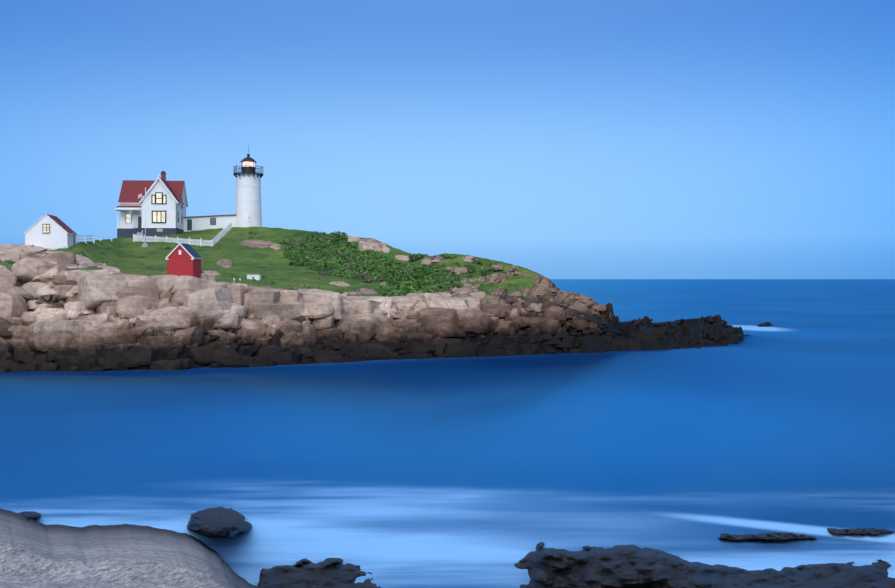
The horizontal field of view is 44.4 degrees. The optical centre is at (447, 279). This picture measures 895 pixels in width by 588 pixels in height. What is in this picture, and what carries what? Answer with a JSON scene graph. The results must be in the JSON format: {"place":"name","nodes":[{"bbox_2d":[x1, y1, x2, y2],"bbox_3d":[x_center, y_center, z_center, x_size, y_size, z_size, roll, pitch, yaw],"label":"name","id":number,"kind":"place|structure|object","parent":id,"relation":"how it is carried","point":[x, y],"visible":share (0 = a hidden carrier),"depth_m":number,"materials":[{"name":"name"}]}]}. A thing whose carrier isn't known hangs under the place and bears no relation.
{"place":"outdoors","nodes":[
{"label":"outdoors","id":0,"kind":"place"},
{"bbox_2d":[0,227,772,371],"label":"island terrain","id":1,"kind":"structure","parent":0,"point":[237,247],"depth_m":134.78,"materials":[{"name":"green plant"}]},
{"bbox_2d":[24,214,77,248],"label":"white shed","id":2,"kind":"structure","parent":1,"relation":"on","point":[45,231],"depth_m":136.85,"materials":[{"name":"paint"}]},
{"bbox_2d":[77,235,111,243],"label":"rail fence","id":3,"kind":"object","parent":1,"relation":"on","point":[86,238],"visible":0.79,"depth_m":150.43,"materials":[{"name":"white paint"}]},
{"bbox_2d":[138,187,148,246],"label":"flag pole","id":4,"kind":"object","parent":1,"relation":"on","point":[141,195],"visible":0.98,"depth_m":174.71,"materials":[{"name":"white metal"}]},
{"bbox_2d":[115,171,236,238],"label":"keepers house","id":5,"kind":"structure","parent":1,"relation":"on","point":[166,203],"depth_m":191.53,"materials":[{"name":"white paint"}]},
{"bbox_2d":[133,221,231,246],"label":"picket fence","id":6,"kind":"object","parent":1,"relation":"on","point":[138,236],"visible":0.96,"depth_m":180.49,"materials":[{"name":"white paint"}]},
{"bbox_2d":[166,243,202,277],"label":"red shed","id":7,"kind":"structure","parent":1,"relation":"on","point":[184,259],"depth_m":124.47,"materials":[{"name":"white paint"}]},
{"bbox_2d":[233,274,261,280],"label":"white hutch","id":8,"kind":"object","parent":1,"relation":"on","point":[254,276],"visible":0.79,"depth_m":135.02,"materials":[{"name":"paint"}]},
{"bbox_2d":[233,145,263,226],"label":"light tower","id":9,"kind":"structure","parent":1,"relation":"on","point":[248,197],"depth_m":197.25,"materials":[{"name":"white paint"}]},
{"bbox_2d":[9,231,529,297],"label":"grass tufts","id":10,"kind":"object","parent":1,"relation":"on","point":[442,255],"visible":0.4,"depth_m":135.41,"materials":[{"name":"green plant"}]},
{"bbox_2d":[278,231,464,295],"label":"shrubs","id":11,"kind":"object","parent":1,"relation":"on","point":[368,267],"visible":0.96,"depth_m":149.49,"materials":[{"name":"green plant"}]},
{"bbox_2d":[0,238,749,371],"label":"cliff boulders","id":12,"kind":"object","parent":1,"relation":"on","point":[194,314],"visible":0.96,"depth_m":101.37,"materials":[{"name":"brown stone"}]},
{"bbox_2d":[0,279,894,587],"bbox_3d":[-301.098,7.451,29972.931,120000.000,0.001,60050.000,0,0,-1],"label":"sea","id":13,"kind":"structure","parent":0,"point":[448,473],"depth_m":48.57,"materials":[{"name":"liquid"}]},
{"bbox_2d":[0,506,894,587],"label":"rocks","id":14,"kind":"object","parent":13,"relation":"in","point":[34,553],"visible":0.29,"depth_m":25.70,"materials":[{"name":"grey stone"}]},
{"bbox_2d":[0,0,894,278],"label":"sky","id":15,"kind":"structure","parent":0,"point":[553,139],"materials":[{"name":"blue"}]}
]}

